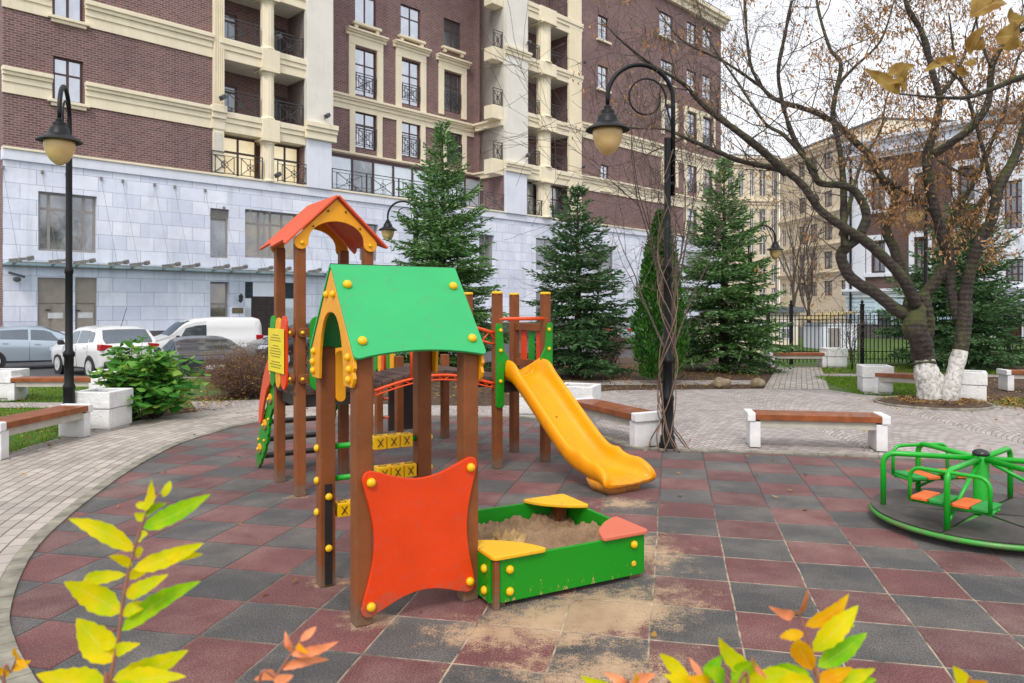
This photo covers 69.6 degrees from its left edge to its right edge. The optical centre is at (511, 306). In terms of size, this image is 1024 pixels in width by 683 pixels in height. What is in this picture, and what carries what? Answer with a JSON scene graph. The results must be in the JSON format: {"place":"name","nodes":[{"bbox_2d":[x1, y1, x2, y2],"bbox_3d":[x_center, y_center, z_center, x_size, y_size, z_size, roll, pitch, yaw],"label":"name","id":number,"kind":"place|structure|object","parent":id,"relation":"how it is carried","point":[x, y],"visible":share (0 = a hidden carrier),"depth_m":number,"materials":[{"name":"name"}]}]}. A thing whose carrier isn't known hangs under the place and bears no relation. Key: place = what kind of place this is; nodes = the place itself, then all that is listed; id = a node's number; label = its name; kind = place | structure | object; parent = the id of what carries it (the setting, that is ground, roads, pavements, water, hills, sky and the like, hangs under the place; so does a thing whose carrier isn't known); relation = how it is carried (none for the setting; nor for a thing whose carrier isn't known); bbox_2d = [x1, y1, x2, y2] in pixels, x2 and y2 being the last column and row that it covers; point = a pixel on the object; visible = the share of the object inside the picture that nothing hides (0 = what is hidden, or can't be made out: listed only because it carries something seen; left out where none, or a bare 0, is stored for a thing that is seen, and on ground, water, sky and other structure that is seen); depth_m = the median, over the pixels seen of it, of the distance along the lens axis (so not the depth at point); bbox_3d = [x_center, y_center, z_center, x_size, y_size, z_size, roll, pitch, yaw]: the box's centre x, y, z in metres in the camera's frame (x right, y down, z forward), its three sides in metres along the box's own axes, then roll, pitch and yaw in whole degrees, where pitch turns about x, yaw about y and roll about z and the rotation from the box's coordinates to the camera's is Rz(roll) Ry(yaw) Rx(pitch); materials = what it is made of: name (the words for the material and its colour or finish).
{"place":"outdoors","nodes":[
{"label":"outdoors","id":0,"kind":"place"},
{"bbox_2d":[0,402,62,407],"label":"side path","id":1,"kind":"structure","parent":0,"point":[27,404],"depth_m":14.05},
{"bbox_2d":[50,408,197,431],"bbox_3d":[-6.404,1.877,12.394,1.357,0.001,2.956,0,0,22],"label":"hydrangea bed","id":2,"kind":"object","parent":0,"point":[181,412],"visible":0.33,"depth_m":12.91,"materials":[{"name":"soil"}]},
{"bbox_2d":[88,335,211,420],"bbox_3d":[-6.002,1.178,12.225,1.783,1.425,1.889,0,0,0],"label":"hydrangea bush","id":3,"kind":"object","parent":2,"relation":"on","point":[158,388],"visible":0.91,"depth_m":12.05,"materials":[{"name":"green plant"}]},
{"bbox_2d":[0,404,349,682],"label":"brick path","id":4,"kind":"structure","parent":0,"point":[55,480],"depth_m":8.78,"materials":[{"name":"brick"}]},
{"bbox_2d":[0,403,92,459],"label":"park bench","id":5,"kind":"object","parent":4,"relation":"on","point":[72,420],"visible":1,"depth_m":9.85,"materials":[{"name":"paint"}]},
{"bbox_2d":[75,388,132,430],"bbox_3d":[-6.250,1.575,11.250,0.620,0.600,0.620,0,0,4],"label":"concrete planter","id":6,"kind":"object","parent":4,"relation":"on","point":[112,410],"visible":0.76,"depth_m":10.97,"materials":[{"name":"concrete"}]},
{"bbox_2d":[4,327,802,375],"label":"road","id":7,"kind":"structure","parent":0,"point":[41,368],"depth_m":28.59,"materials":[{"name":"asphalt"}]},
{"bbox_2d":[0,325,64,367],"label":"parked hatchback","id":8,"kind":"object","parent":7,"relation":"on","point":[26,343],"visible":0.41,"depth_m":26.15,"materials":[{"name":"silver metal"}]},
{"bbox_2d":[50,308,158,375],"bbox_3d":[-13.542,1.166,24.394,4.350,2.268,2.200,0,0,40],"label":"parked suv","id":9,"kind":"object","parent":7,"relation":"on","point":[91,344],"visible":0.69,"depth_m":23.21,"materials":[{"name":"white paint"}]},
{"bbox_2d":[154,336,248,376],"bbox_3d":[-9.294,1.583,21.892,2.260,1.433,4.570,0,0,-34],"label":"parked sports car","id":10,"kind":"object","parent":7,"relation":"on","point":[197,347],"visible":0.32,"depth_m":20.59,"materials":[{"name":"grey paint"}]},
{"bbox_2d":[154,317,262,347],"bbox_3d":[-12.092,1.351,28.406,4.470,1.891,2.230,0,0,-37],"label":"parked van","id":11,"kind":"object","parent":7,"relation":"on","point":[236,330],"visible":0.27,"depth_m":28.12,"materials":[{"name":"white paint"}]},
{"bbox_2d":[242,322,309,367],"bbox_3d":[-7.893,1.166,28.307,4.350,2.268,2.200,0,0,-42],"label":"parked suv","id":12,"kind":"object","parent":7,"relation":"on","point":[263,342],"visible":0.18,"depth_m":26.94,"materials":[{"name":"black paint"}]},
{"bbox_2d":[696,307,803,352],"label":"outbuilding","id":13,"kind":"structure","parent":7,"relation":"on","point":[796,310],"depth_m":36.05,"materials":[{"name":"beige paint"}]},
{"bbox_2d":[761,135,852,322],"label":"bare tree","id":14,"kind":"object","parent":7,"relation":"on","point":[808,288],"visible":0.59,"depth_m":45.97,"materials":[{"name":"brown plant"}]},
{"bbox_2d":[798,311,859,348],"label":"garden shed","id":15,"kind":"structure","parent":7,"relation":"on","point":[820,333],"depth_m":32.45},
{"bbox_2d":[0,338,1023,452],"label":"lawn","id":16,"kind":"structure","parent":0,"point":[797,363],"depth_m":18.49,"materials":[{"name":"plant"}]},
{"bbox_2d":[0,368,29,400],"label":"concrete planter","id":17,"kind":"object","parent":16,"relation":"on","point":[8,372],"visible":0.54,"depth_m":14.64,"materials":[{"name":"concrete"}]},
{"bbox_2d":[5,376,91,400],"bbox_3d":[-9.100,1.627,14.750,1.750,0.455,0.430,0,0,-3],"label":"park bench","id":18,"kind":"object","parent":16,"relation":"on","point":[16,387],"visible":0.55,"depth_m":14.57,"materials":[{"name":"paint"}]},
{"bbox_2d":[35,84,82,403],"bbox_3d":[-6.359,-0.655,10.451,0.570,5.020,1.205,0,0,-23],"label":"street lamp","id":19,"kind":"object","parent":16,"relation":"on","point":[59,141],"visible":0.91,"depth_m":10.84,"materials":[{"name":"black metal"}]},
{"bbox_2d":[190,392,267,398],"bbox_3d":[-4.950,1.875,15.900,3.300,0.001,2.000,0,0,0],"label":"soil bed","id":20,"kind":"object","parent":16,"relation":"on","point":[222,395],"visible":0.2,"depth_m":15.16,"materials":[{"name":"soil"}]},
{"bbox_2d":[189,338,292,399],"bbox_3d":[-5.521,1.353,15.366,2.253,1.370,2.193,0,0,-40],"label":"brown shrub","id":21,"kind":"object","parent":20,"relation":"on","point":[241,377],"visible":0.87,"depth_m":14.97,"materials":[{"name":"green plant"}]},
{"bbox_2d":[0,365,1023,636],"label":"fallen leaves","id":22,"kind":"object","parent":16,"relation":"on","point":[1014,399],"visible":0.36,"depth_m":14.43,"materials":[{"name":"brown plant"}]},
{"bbox_2d":[676,89,898,306],"bbox_3d":[13.750,-4.705,38.920,9.210,13.182,11.907,0,0,0],"label":"bare tree","id":23,"kind":"object","parent":16,"relation":"on","point":[794,293],"visible":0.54,"depth_m":37.63,"materials":[{"name":"brown plant"}]},
{"bbox_2d":[789,300,859,364],"bbox_3d":[10.130,0.835,23.900,2.320,2.100,0.152,0,0,0],"label":"iron fence","id":24,"kind":"object","parent":16,"relation":"on","point":[791,315],"visible":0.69,"depth_m":23.89,"materials":[{"name":"metal"}]},
{"bbox_2d":[819,347,847,367],"bbox_3d":[9.850,1.575,22.600,0.620,0.600,0.620,0,0,0],"label":"concrete planter","id":25,"kind":"object","parent":16,"relation":"on","point":[839,359],"visible":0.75,"depth_m":22.30,"materials":[{"name":"concrete"}]},
{"bbox_2d":[827,303,874,369],"bbox_3d":[10.039,0.859,21.639,1.364,2.056,1.672,0,0,17],"label":"bare bush","id":26,"kind":"object","parent":16,"relation":"on","point":[852,341],"visible":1,"depth_m":21.78,"materials":[{"name":"brown plant"}]},
{"bbox_2d":[856,364,893,394],"bbox_3d":[7.850,1.575,15.950,0.620,0.600,0.620,0,0,14],"label":"concrete planter","id":27,"kind":"object","parent":16,"relation":"on","point":[865,378],"visible":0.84,"depth_m":15.70,"materials":[{"name":"concrete"}]},
{"bbox_2d":[872,372,944,393],"bbox_3d":[8.450,1.627,15.350,1.750,0.455,0.430,0,0,38],"label":"park bench","id":28,"kind":"object","parent":16,"relation":"on","point":[899,377],"visible":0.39,"depth_m":15.51,"materials":[{"name":"paint"}]},
{"bbox_2d":[960,370,987,401],"bbox_3d":[9.000,1.575,14.550,0.620,0.600,0.620,0,0,30],"label":"concrete planter","id":29,"kind":"object","parent":16,"relation":"on","point":[974,384],"visible":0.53,"depth_m":14.25,"materials":[{"name":"concrete"}]},
{"bbox_2d":[1,368,1023,676],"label":"plaza paving","id":30,"kind":"structure","parent":0,"point":[709,420],"depth_m":11.85,"materials":[{"name":"stone"}]},
{"bbox_2d":[0,415,966,682],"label":"kerb","id":31,"kind":"structure","parent":30,"relation":"on","point":[14,569],"depth_m":6.03,"materials":[{"name":"concrete"}]},
{"bbox_2d":[519,393,534,416],"bbox_3d":[0.450,1.575,12.750,0.620,0.600,0.620,0,0,12],"label":"concrete planter","id":32,"kind":"object","parent":30,"relation":"on","point":[524,409],"visible":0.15,"depth_m":12.50,"materials":[{"name":"concrete"}]},
{"bbox_2d":[564,382,600,420],"bbox_3d":[1.080,1.575,12.000,0.620,0.600,0.620,0,0,20],"label":"concrete planter","id":33,"kind":"object","parent":30,"relation":"on","point":[582,390],"visible":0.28,"depth_m":11.73,"materials":[{"name":"concrete"}]},
{"bbox_2d":[575,397,660,446],"bbox_3d":[1.420,1.627,10.500,0.430,0.455,1.750,0,0,-26],"label":"park bench","id":34,"kind":"object","parent":30,"relation":"on","point":[643,424],"visible":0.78,"depth_m":9.85,"materials":[{"name":"paint"}]},
{"bbox_2d":[586,62,676,449],"bbox_3d":[1.547,-0.655,9.552,1.205,5.020,0.570,0,0,-8],"label":"street lamp","id":35,"kind":"object","parent":30,"relation":"on","point":[607,129],"visible":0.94,"depth_m":9.57,"materials":[{"name":"black metal"}]},
{"bbox_2d":[602,32,741,452],"bbox_3d":[2.028,-0.847,9.598,1.764,5.416,1.770,0,0,20],"label":"climbing vine","id":36,"kind":"object","parent":35,"relation":"attached to","point":[653,171],"visible":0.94,"depth_m":9.56,"materials":[{"name":"brown plant"}]},
{"bbox_2d":[744,409,890,451],"bbox_3d":[4.000,1.627,9.750,1.750,0.455,0.430,0,0,10],"label":"park bench","id":37,"kind":"object","parent":30,"relation":"on","point":[875,424],"visible":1,"depth_m":9.60,"materials":[{"name":"brown wood"}]},
{"bbox_2d":[877,396,990,407],"bbox_3d":[8.063,1.830,14.150,1.953,0.114,1.860,0,0,0],"label":"tree bed","id":38,"kind":"object","parent":30,"relation":"on","point":[935,404],"visible":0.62,"depth_m":13.70,"materials":[{"name":"soil"}]},
{"bbox_2d":[561,0,1023,399],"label":"bare tree","id":39,"kind":"object","parent":38,"relation":"on","point":[915,313],"visible":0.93,"depth_m":13.86,"materials":[{"name":"brown plant"}]},
{"bbox_2d":[890,0,1023,400],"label":"bare tree","id":40,"kind":"object","parent":38,"relation":"on","point":[960,305],"visible":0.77,"depth_m":14.13,"materials":[{"name":"brown plant"}]},
{"bbox_2d":[873,395,995,410],"bbox_3d":[8.063,1.855,14.150,2.072,0.060,1.972,0,0,0],"label":"tree bed edging","id":41,"kind":"object","parent":30,"relation":"on","point":[943,409],"visible":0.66,"depth_m":13.38,"materials":[{"name":"stone"}]},
{"bbox_2d":[10,417,1023,682],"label":"rubber paving","id":42,"kind":"structure","parent":0,"point":[736,545],"depth_m":4.92,"materials":[{"name":"rubber"}]},
{"bbox_2d":[310,263,485,626],"bbox_3d":[-0.763,0.794,4.800,0.901,2.122,0.928,0,0,-31],"label":"playhouse","id":43,"kind":"object","parent":42,"relation":"on","point":[422,523],"visible":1,"depth_m":4.55,"materials":[{"name":"brown paint"}]},
{"bbox_2d":[256,195,655,496],"bbox_3d":[-1.144,0.375,8.467,3.296,2.959,4.517,0,0,-33],"label":"play structure","id":44,"kind":"object","parent":42,"relation":"on","point":[573,434],"visible":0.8,"depth_m":8.00,"materials":[{"name":"brown paint"}]},
{"bbox_2d":[477,494,647,610],"bbox_3d":[0.141,1.688,5.223,1.216,0.334,1.110,0,0,-28],"label":"sandbox","id":45,"kind":"object","parent":42,"relation":"on","point":[508,571],"visible":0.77,"depth_m":4.79,"materials":[{"name":"green paint"}]},
{"bbox_2d":[478,512,600,549],"bbox_3d":[0.148,1.650,5.238,1.110,0.170,1.010,0,0,-28],"label":"sand heap","id":46,"kind":"object","parent":45,"relation":"in","point":[549,531],"visible":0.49,"depth_m":5.41,"materials":[{"name":"sand"}]},
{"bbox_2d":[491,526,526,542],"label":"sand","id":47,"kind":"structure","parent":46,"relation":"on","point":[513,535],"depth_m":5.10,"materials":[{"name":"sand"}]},
{"bbox_2d":[869,442,1023,551],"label":"merry go round","id":48,"kind":"object","parent":42,"relation":"on","point":[981,514],"visible":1,"depth_m":6.07,"materials":[{"name":"green metal"}]},
{"bbox_2d":[373,358,777,405],"bbox_3d":[2.400,1.879,20.150,12.000,0.001,13.500,0,0,0],"label":"soil bed","id":49,"kind":"object","parent":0,"point":[484,398],"visible":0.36,"depth_m":18.94,"materials":[{"name":"soil"}]},
{"bbox_2d":[379,200,417,249],"bbox_3d":[-3.388,-0.655,22.000,1.205,5.020,0.570,0,0,0],"label":"street lamp","id":50,"kind":"object","parent":49,"relation":"on","point":[387,229],"visible":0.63,"depth_m":21.92,"materials":[{"name":"black metal"}]},
{"bbox_2d":[373,119,508,369],"bbox_3d":[-1.941,-1.525,20.569,4.266,7.382,4.764,0,0,0],"label":"spruce tree","id":51,"kind":"object","parent":49,"relation":"on","point":[435,226],"visible":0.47,"depth_m":20.23,"materials":[{"name":"green plant"}]},
{"bbox_2d":[506,182,638,378],"bbox_3d":[1.666,-0.699,19.529,3.281,5.220,3.689,0,0,-43],"label":"spruce tree","id":52,"kind":"object","parent":49,"relation":"on","point":[587,332],"visible":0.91,"depth_m":19.00,"materials":[{"name":"green plant"}]},
{"bbox_2d":[591,325,632,364],"bbox_3d":[3.264,1.091,23.435,2.126,1.594,1.816,0,0,-8],"label":"brown shrub","id":53,"kind":"object","parent":49,"relation":"on","point":[611,360],"visible":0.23,"depth_m":23.42,"materials":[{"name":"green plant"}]},
{"bbox_2d":[440,0,847,370],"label":"bare tree","id":54,"kind":"object","parent":49,"relation":"on","point":[651,240],"visible":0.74,"depth_m":14.95,"materials":[{"name":"brown plant"}]},
{"bbox_2d":[623,209,690,382],"bbox_3d":[3.634,-0.262,18.023,1.524,4.274,1.582,0,0,43],"label":"thuja tree","id":55,"kind":"object","parent":49,"relation":"on","point":[647,346],"visible":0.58,"depth_m":17.77,"materials":[{"name":"green plant"}]},
{"bbox_2d":[679,156,801,374],"bbox_3d":[6.242,-1.201,21.407,4.122,6.471,3.964,0,0,0],"label":"spruce tree","id":56,"kind":"object","parent":49,"relation":"on","point":[722,337],"visible":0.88,"depth_m":20.93,"materials":[{"name":"green plant"}]},
{"bbox_2d":[748,225,783,368],"bbox_3d":[7.458,-0.279,21.678,1.024,4.267,0.485,0,0,10],"label":"street lamp","id":57,"kind":"object","parent":49,"relation":"on","point":[773,254],"visible":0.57,"depth_m":21.58,"materials":[{"name":"black metal"}]},
{"bbox_2d":[564,380,750,384],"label":"curb","id":58,"kind":"structure","parent":0,"point":[648,382],"depth_m":18.11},
{"bbox_2d":[767,366,826,389],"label":"paved path","id":59,"kind":"structure","parent":0,"point":[799,377],"depth_m":18.77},
{"bbox_2d":[766,352,826,366],"bbox_3d":[8.720,1.627,22.600,1.750,0.455,0.430,0,0,2],"label":"park bench","id":60,"kind":"object","parent":59,"relation":"on","point":[821,357],"visible":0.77,"depth_m":22.42,"materials":[{"name":"paint"}]},
{"bbox_2d":[705,0,1023,305],"label":"sky","id":61,"kind":"structure","parent":0,"point":[832,13],"materials":[{"name":"white"}]},
{"bbox_2d":[855,363,1023,403],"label":"shrub bed","id":62,"kind":"object","parent":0,"point":[994,391],"depth_m":16.84,"materials":[{"name":"plant"}]},
{"bbox_2d":[859,300,906,363],"bbox_3d":[12.455,0.835,23.900,2.370,2.100,0.152,0,0,0],"label":"iron fence","id":63,"kind":"object","parent":62,"relation":"on","point":[862,351],"visible":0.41,"depth_m":23.89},
{"bbox_2d":[904,175,927,285],"bbox_3d":[9.755,-0.655,17.655,0.570,5.020,1.205,0,0,45],"label":"street lamp","id":64,"kind":"object","parent":62,"relation":"on","point":[918,218],"visible":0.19,"depth_m":17.96,"materials":[{"name":"black metal"}]},
{"bbox_2d":[869,191,1023,371],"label":"spruce tree","id":65,"kind":"object","parent":62,"relation":"on","point":[991,309],"visible":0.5,"depth_m":21.51,"materials":[{"name":"green plant"}]},
{"bbox_2d":[996,369,1023,390],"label":"park bench","id":66,"kind":"object","parent":62,"relation":"on","point":[1006,377],"visible":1,"depth_m":16.21,"materials":[{"name":"paint"}]},
{"bbox_2d":[864,0,1023,99],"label":"overhanging branch","id":67,"kind":"object","parent":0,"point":[1007,36],"visible":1,"depth_m":2.29,"materials":[{"name":"yellow plant"}]},
{"label":"ground","id":68,"kind":"structure","parent":0,"visible":0},
{"bbox_2d":[0,0,730,338],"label":"apartment building","id":69,"kind":"structure","parent":68,"relation":"on","point":[224,141],"depth_m":38.52,"materials":[{"name":"brick"}]},
{"bbox_2d":[38,277,64,330],"bbox_3d":[-19.119,-0.071,30.693,0.172,2.239,1.141,0,0,44],"label":"door","id":70,"kind":"structure","parent":69,"relation":"in","point":[51,291],"depth_m":30.69,"materials":[{"name":"metal"}]},
{"bbox_2d":[38,192,94,252],"bbox_3d":[-18.822,-3.514,31.163,0.060,2.439,2.186,0,0,44],"label":"window","id":71,"kind":"structure","parent":69,"relation":"in","point":[83,209],"depth_m":31.07,"materials":[{"name":"grey glass"}]},
{"bbox_2d":[53,56,81,102],"bbox_3d":[-18.761,-9.501,31.111,0.060,1.837,1.119,0,0,44],"label":"window","id":72,"kind":"structure","parent":69,"relation":"in","point":[67,72],"depth_m":31.12,"materials":[{"name":"glass"}]},
{"bbox_2d":[53,0,81,20],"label":"window","id":73,"kind":"structure","parent":69,"relation":"in","point":[72,9],"depth_m":31.12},
{"bbox_2d":[75,278,95,329],"bbox_3d":[-18.271,-0.073,31.563,0.172,2.303,0.839,0,0,44],"label":"door","id":74,"kind":"structure","parent":69,"relation":"in","point":[85,288],"depth_m":31.57,"materials":[{"name":"metal"}]},
{"bbox_2d":[210,208,227,257],"bbox_3d":[-14.282,-3.533,35.812,0.090,2.377,0.942,0,0,44],"label":"window","id":75,"kind":"structure","parent":69,"relation":"in","point":[219,223],"depth_m":35.84,"materials":[{"name":"grey glass"}]},
{"bbox_2d":[210,282,227,316],"bbox_3d":[-14.293,-0.116,35.823,0.060,2.146,0.942,0,0,44],"label":"window","id":76,"kind":"structure","parent":69,"relation":"in","point":[218,290],"depth_m":35.84,"materials":[{"name":"grey glass"}]},
{"bbox_2d":[225,84,236,111],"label":"window","id":77,"kind":"structure","parent":69,"relation":"in","point":[230,102],"depth_m":37.73,"materials":[{"name":"grey glass"}]},
{"bbox_2d":[225,13,236,39],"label":"window","id":78,"kind":"structure","parent":69,"relation":"in","point":[230,31],"depth_m":37.70,"materials":[{"name":"grey glass"}]},
{"bbox_2d":[224,136,255,178],"bbox_3d":[-13.737,-7.407,36.897,0.060,2.048,1.956,0,0,44],"label":"window","id":79,"kind":"structure","parent":69,"relation":"in","point":[231,144],"depth_m":36.97,"materials":[{"name":"beige glass"}]},
{"bbox_2d":[252,296,273,335],"bbox_3d":[-12.583,0.496,37.481,0.080,2.000,1.343,0,0,44],"label":"door","id":80,"kind":"structure","parent":69,"relation":"in","point":[262,306],"depth_m":37.42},
{"bbox_2d":[245,209,295,259],"bbox_3d":[-12.403,-3.636,37.767,0.060,2.401,2.880,0,0,44],"label":"window","id":81,"kind":"structure","parent":69,"relation":"in","point":[261,220],"depth_m":37.51,"materials":[{"name":"grey glass"}]},
{"bbox_2d":[274,95,285,121],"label":"window","id":82,"kind":"structure","parent":69,"relation":"in","point":[281,113],"depth_m":39.65,"materials":[{"name":"grey glass"}]},
{"bbox_2d":[274,27,285,53],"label":"window","id":83,"kind":"structure","parent":69,"relation":"in","point":[281,45],"depth_m":39.68,"materials":[{"name":"grey glass"}]},
{"bbox_2d":[274,144,297,183],"bbox_3d":[-11.956,-7.407,38.729,0.060,2.048,1.593,0,0,44],"label":"window","id":84,"kind":"structure","parent":69,"relation":"in","point":[284,153],"depth_m":38.81,"materials":[{"name":"beige glass"}]},
{"bbox_2d":[355,0,374,26],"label":"window","id":85,"kind":"structure","parent":69,"relation":"in","point":[364,9],"depth_m":45.43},
{"bbox_2d":[355,47,374,98],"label":"window","id":86,"kind":"structure","parent":69,"relation":"in","point":[364,60],"depth_m":45.34,"materials":[{"name":"glass"}]},
{"bbox_2d":[355,112,374,150],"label":"window","id":87,"kind":"structure","parent":69,"relation":"in","point":[361,119],"depth_m":45.34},
{"bbox_2d":[401,4,418,38],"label":"window","id":88,"kind":"structure","parent":69,"relation":"in","point":[409,16],"depth_m":47.83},
{"bbox_2d":[402,60,418,107],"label":"window","id":89,"kind":"structure","parent":69,"relation":"in","point":[410,71],"depth_m":47.92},
{"bbox_2d":[402,122,418,158],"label":"window","id":90,"kind":"structure","parent":69,"relation":"in","point":[408,129],"depth_m":47.92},
{"bbox_2d":[444,18,459,49],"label":"window","id":91,"kind":"structure","parent":69,"relation":"in","point":[451,29],"depth_m":50.42,"materials":[{"name":"grey glass"}]},
{"bbox_2d":[444,72,459,113],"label":"window","id":92,"kind":"structure","parent":69,"relation":"in","point":[451,82],"depth_m":50.51,"materials":[{"name":"grey glass"}]},
{"bbox_2d":[479,235,491,267],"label":"window","id":93,"kind":"structure","parent":69,"relation":"in","point":[488,239],"depth_m":48.78,"materials":[{"name":"grey glass"}]},
{"bbox_2d":[527,182,533,214],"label":"window","id":94,"kind":"structure","parent":69,"relation":"in","point":[530,187],"depth_m":52.44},
{"bbox_2d":[536,238,555,269],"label":"window","id":95,"kind":"structure","parent":69,"relation":"in","point":[538,240],"depth_m":52.68,"materials":[{"name":"grey glass"}]},
{"bbox_2d":[551,186,561,217],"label":"window","id":96,"kind":"structure","parent":69,"relation":"in","point":[555,190],"depth_m":54.48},
{"bbox_2d":[721,154,779,306],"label":"tenement building","id":97,"kind":"structure","parent":68,"relation":"on","point":[774,288],"depth_m":89.70,"materials":[{"name":"beige paint"}]},
{"bbox_2d":[778,117,958,326],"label":"tenement building","id":98,"kind":"structure","parent":68,"relation":"on","point":[831,302],"depth_m":81.45,"materials":[{"name":"beige paint"}]},
{"bbox_2d":[842,100,1023,343],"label":"brick house","id":99,"kind":"structure","parent":68,"relation":"on","point":[875,270],"depth_m":41.69,"materials":[{"name":"brown brick"}]},
{"bbox_2d":[1005,180,1021,228],"bbox_3d":[25.374,-5.133,37.264,0.060,2.428,0.827,0,0,-35],"label":"window","id":100,"kind":"structure","parent":99,"relation":"in","point":[1018,201],"depth_m":37.24,"materials":[{"name":"grey glass"}]},
{"bbox_2d":[1006,259,1022,281],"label":"window","id":101,"kind":"structure","parent":99,"relation":"in","point":[1018,272],"depth_m":37.17,"materials":[{"name":"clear glass"}]},
{"label":"planting bed","id":102,"kind":"structure","parent":0,"visible":0},
{"bbox_2d":[0,647,30,682],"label":"orange sprig","id":103,"kind":"object","parent":102,"relation":"on","point":[20,664],"visible":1,"depth_m":1.50,"materials":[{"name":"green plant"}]},
{"bbox_2d":[36,480,210,682],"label":"yellow shrub","id":104,"kind":"object","parent":102,"relation":"on","point":[99,644],"visible":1,"depth_m":1.35,"materials":[{"name":"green plant"}]},
{"bbox_2d":[254,626,337,682],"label":"pink sprig","id":105,"kind":"object","parent":102,"relation":"on","point":[307,656],"visible":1,"depth_m":1.35,"materials":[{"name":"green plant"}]},
{"bbox_2d":[580,672,654,682],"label":"pink sprig","id":106,"kind":"object","parent":102,"relation":"on","point":[643,677],"visible":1,"depth_m":1.34,"materials":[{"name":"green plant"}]},
{"bbox_2d":[660,638,810,682],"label":"yellow shrub","id":107,"kind":"object","parent":102,"relation":"on","point":[743,669],"visible":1,"depth_m":1.30,"materials":[{"name":"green plant"}]},
{"bbox_2d":[769,589,875,682],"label":"yellow shrub","id":108,"kind":"object","parent":102,"relation":"on","point":[834,622],"visible":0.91,"depth_m":1.35,"materials":[{"name":"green plant"}]},
{"bbox_2d":[953,666,986,682],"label":"yellow shrub","id":109,"kind":"object","parent":102,"relation":"on","point":[961,676],"visible":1,"depth_m":1.29,"materials":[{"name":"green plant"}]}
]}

